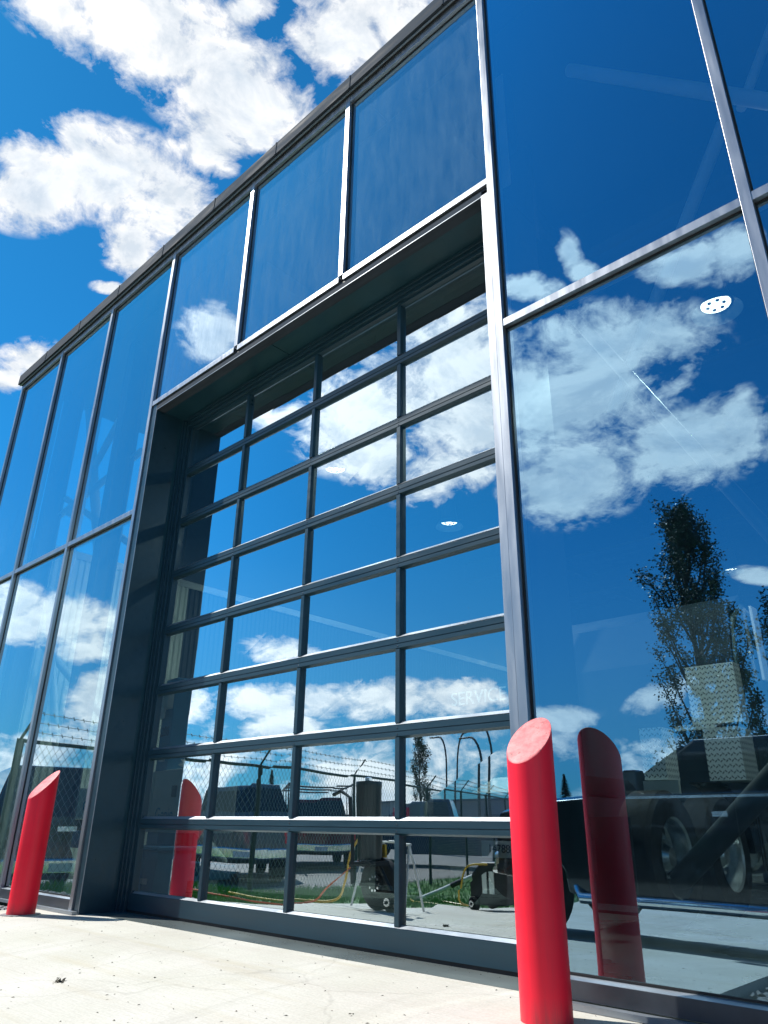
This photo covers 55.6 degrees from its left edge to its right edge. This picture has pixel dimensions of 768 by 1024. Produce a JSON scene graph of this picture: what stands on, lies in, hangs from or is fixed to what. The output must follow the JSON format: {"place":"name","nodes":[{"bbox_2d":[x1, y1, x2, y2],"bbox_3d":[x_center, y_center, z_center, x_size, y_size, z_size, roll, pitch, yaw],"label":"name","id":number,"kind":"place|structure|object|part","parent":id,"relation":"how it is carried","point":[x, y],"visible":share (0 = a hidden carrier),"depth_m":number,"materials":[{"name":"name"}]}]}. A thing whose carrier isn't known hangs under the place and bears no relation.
{"place":"outdoors","nodes":[
{"label":"outdoors","id":0,"kind":"place"},
{"bbox_2d":[0,0,432,474],"label":"sky","id":1,"kind":"structure","parent":0,"point":[121,121],"materials":[{"name":"blue"}]},
{"bbox_2d":[0,909,654,1023],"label":"concrete apron","id":2,"kind":"object","parent":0,"point":[202,979],"visible":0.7,"depth_m":3.66,"materials":[{"name":"beige concrete"}]},
{"bbox_2d":[0,912,40,916],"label":"grout ring","id":3,"kind":"object","parent":2,"relation":"on","point":[35,914],"visible":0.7,"depth_m":5.99,"materials":[{"name":"concrete"}]},
{"bbox_2d":[6,770,59,914],"bbox_3d":[-3.038,2.846,6.320,0.224,1.147,0.224,-20,-31,39],"label":"bollard","id":4,"kind":"object","parent":2,"relation":"on","point":[27,877],"visible":0.99,"depth_m":6.22,"materials":[{"name":"red metal"}]},
{"bbox_2d":[54,977,65,982],"bbox_3d":[-1.716,2.471,3.846,0.064,0.020,0.080,2,-23,-4],"label":"leaf clump","id":5,"kind":"object","parent":2,"relation":"on","point":[60,980],"visible":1,"depth_m":3.85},
{"bbox_2d":[11,920,595,1023],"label":"grit","id":6,"kind":"object","parent":2,"relation":"on","point":[247,992],"visible":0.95,"depth_m":3.54,"materials":[{"name":"grey gravel"}]},
{"bbox_2d":[0,0,767,1023],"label":"workshop building","id":7,"kind":"structure","parent":2,"relation":"on","point":[568,170],"depth_m":6.89,"materials":[{"name":"glass"}]},
{"bbox_2d":[127,254,517,976],"bbox_3d":[-0.652,0.677,5.991,4.250,4.923,0.066,-20,-31,39],"label":"overhead door","id":8,"kind":"structure","parent":7,"relation":"attached to","point":[329,740],"depth_m":5.55,"materials":[{"name":"metal"}]},
{"bbox_3d":[-1.812,2.972,6.178,1.008,0.515,0.018,-20,-31,39],"label":"window pane","id":9,"kind":"part","parent":8,"relation":"part of","materials":[{"name":"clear glass"}]},
{"bbox_3d":[-1.805,2.423,6.413,1.008,0.503,0.018,-20,-31,39],"label":"window pane","id":10,"kind":"part","parent":8,"relation":"part of","materials":[{"name":"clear glass"}]},
{"bbox_3d":[-1.798,1.881,6.647,1.008,0.503,0.017,-20,-31,39],"label":"window pane","id":11,"kind":"part","parent":8,"relation":"part of","materials":[{"name":"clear glass"}]},
{"bbox_3d":[-1.791,1.338,6.881,1.008,0.503,0.018,-20,-31,39],"label":"window pane","id":12,"kind":"part","parent":8,"relation":"part of","materials":[{"name":"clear glass"}]},
{"bbox_3d":[-1.784,0.795,7.114,1.008,0.503,0.017,-20,-31,39],"label":"window pane","id":13,"kind":"part","parent":8,"relation":"part of","materials":[{"name":"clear glass"}]},
{"bbox_3d":[-1.778,0.252,7.348,1.008,0.503,0.017,-20,-31,39],"label":"window pane","id":14,"kind":"part","parent":8,"relation":"part of","materials":[{"name":"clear glass"}]},
{"bbox_3d":[-1.771,-0.291,7.581,1.008,0.503,0.018,-20,-31,39],"label":"window pane","id":15,"kind":"part","parent":8,"relation":"part of","materials":[{"name":"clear glass"}]},
{"bbox_3d":[-1.764,-0.834,7.815,1.008,0.503,0.018,-20,-31,39],"label":"window pane","id":16,"kind":"part","parent":8,"relation":"part of","materials":[{"name":"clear glass"}]},
{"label":"window pane","id":17,"kind":"part","parent":8,"relation":"part of","materials":[{"name":"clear glass"}]},
{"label":"window pane","id":18,"kind":"part","parent":8,"relation":"part of","materials":[{"name":"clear glass"}]},
{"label":"window pane","id":19,"kind":"part","parent":8,"relation":"part of","materials":[{"name":"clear glass"}]},
{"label":"window pane","id":20,"kind":"part","parent":8,"relation":"part of","materials":[{"name":"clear glass"}]},
{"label":"window pane","id":21,"kind":"part","parent":8,"relation":"part of","materials":[{"name":"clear glass"}]},
{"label":"window pane","id":22,"kind":"part","parent":8,"relation":"part of","materials":[{"name":"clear glass"}]},
{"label":"window pane","id":23,"kind":"part","parent":8,"relation":"part of","materials":[{"name":"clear glass"}]},
{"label":"window pane","id":24,"kind":"part","parent":8,"relation":"part of","materials":[{"name":"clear glass"}]},
{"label":"window pane","id":25,"kind":"part","parent":8,"relation":"part of","materials":[{"name":"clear glass"}]},
{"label":"window pane","id":26,"kind":"part","parent":8,"relation":"part of","materials":[{"name":"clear glass"}]},
{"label":"window pane","id":27,"kind":"part","parent":8,"relation":"part of","materials":[{"name":"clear glass"}]},
{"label":"window pane","id":28,"kind":"part","parent":8,"relation":"part of","materials":[{"name":"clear glass"}]},
{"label":"window pane","id":29,"kind":"part","parent":8,"relation":"part of","materials":[{"name":"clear glass"}]},
{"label":"window pane","id":30,"kind":"part","parent":8,"relation":"part of","materials":[{"name":"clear glass"}]},
{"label":"window pane","id":31,"kind":"part","parent":8,"relation":"part of","materials":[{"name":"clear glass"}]},
{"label":"window pane","id":32,"kind":"part","parent":8,"relation":"part of","materials":[{"name":"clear glass"}]},
{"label":"window pane","id":33,"kind":"part","parent":8,"relation":"part of","materials":[{"name":"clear glass"}]},
{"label":"window pane","id":34,"kind":"part","parent":8,"relation":"part of","materials":[{"name":"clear glass"}]},
{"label":"window pane","id":35,"kind":"part","parent":8,"relation":"part of","materials":[{"name":"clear glass"}]},
{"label":"window pane","id":36,"kind":"part","parent":8,"relation":"part of","materials":[{"name":"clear glass"}]},
{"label":"window pane","id":37,"kind":"part","parent":8,"relation":"part of","materials":[{"name":"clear glass"}]},
{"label":"window pane","id":38,"kind":"part","parent":8,"relation":"part of","materials":[{"name":"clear glass"}]},
{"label":"window pane","id":39,"kind":"part","parent":8,"relation":"part of","materials":[{"name":"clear glass"}]},
{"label":"window pane","id":40,"kind":"part","parent":8,"relation":"part of","materials":[{"name":"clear glass"}]},
{"bbox_2d":[572,595,767,929],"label":"semi tractor","id":41,"kind":"object","parent":7,"relation":"on","point":[673,704],"visible":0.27,"depth_m":7.85,"materials":[{"name":"plastic"}]},
{"bbox_3d":[4.387,2.316,8.383,0.018,0.678,0.399,-20,-31,39],"label":"sleeper window","id":42,"kind":"part","parent":41,"relation":"part of","materials":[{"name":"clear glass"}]},
{"bbox_2d":[692,213,743,326],"bbox_3d":[3.589,-2.793,8.095,0.516,1.400,0.516,-20,-31,39],"label":"ceiling lamp","id":43,"kind":"object","parent":7,"relation":"hanging from","point":[717,305],"visible":1,"depth_m":7.88,"materials":[{"name":"blue metal"}]},
{"bbox_2d":[719,521,744,575],"bbox_3d":[7.523,0.662,16.011,0.516,1.400,0.516,-20,-31,39],"label":"ceiling lamp","id":44,"kind":"object","parent":7,"relation":"hanging from","point":[731,566],"visible":0.98,"depth_m":15.79,"materials":[{"name":"blue metal"}]},
{"bbox_2d":[763,873,767,881],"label":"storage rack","id":45,"kind":"object","parent":7,"relation":"on","point":[765,876],"visible":0.03,"depth_m":10.92,"materials":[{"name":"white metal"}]},
{"bbox_2d":[507,718,573,1023],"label":"bollard","id":46,"kind":"object","parent":2,"relation":"on","point":[545,992],"visible":1,"depth_m":3.08,"materials":[{"name":"red metal"}]}
]}

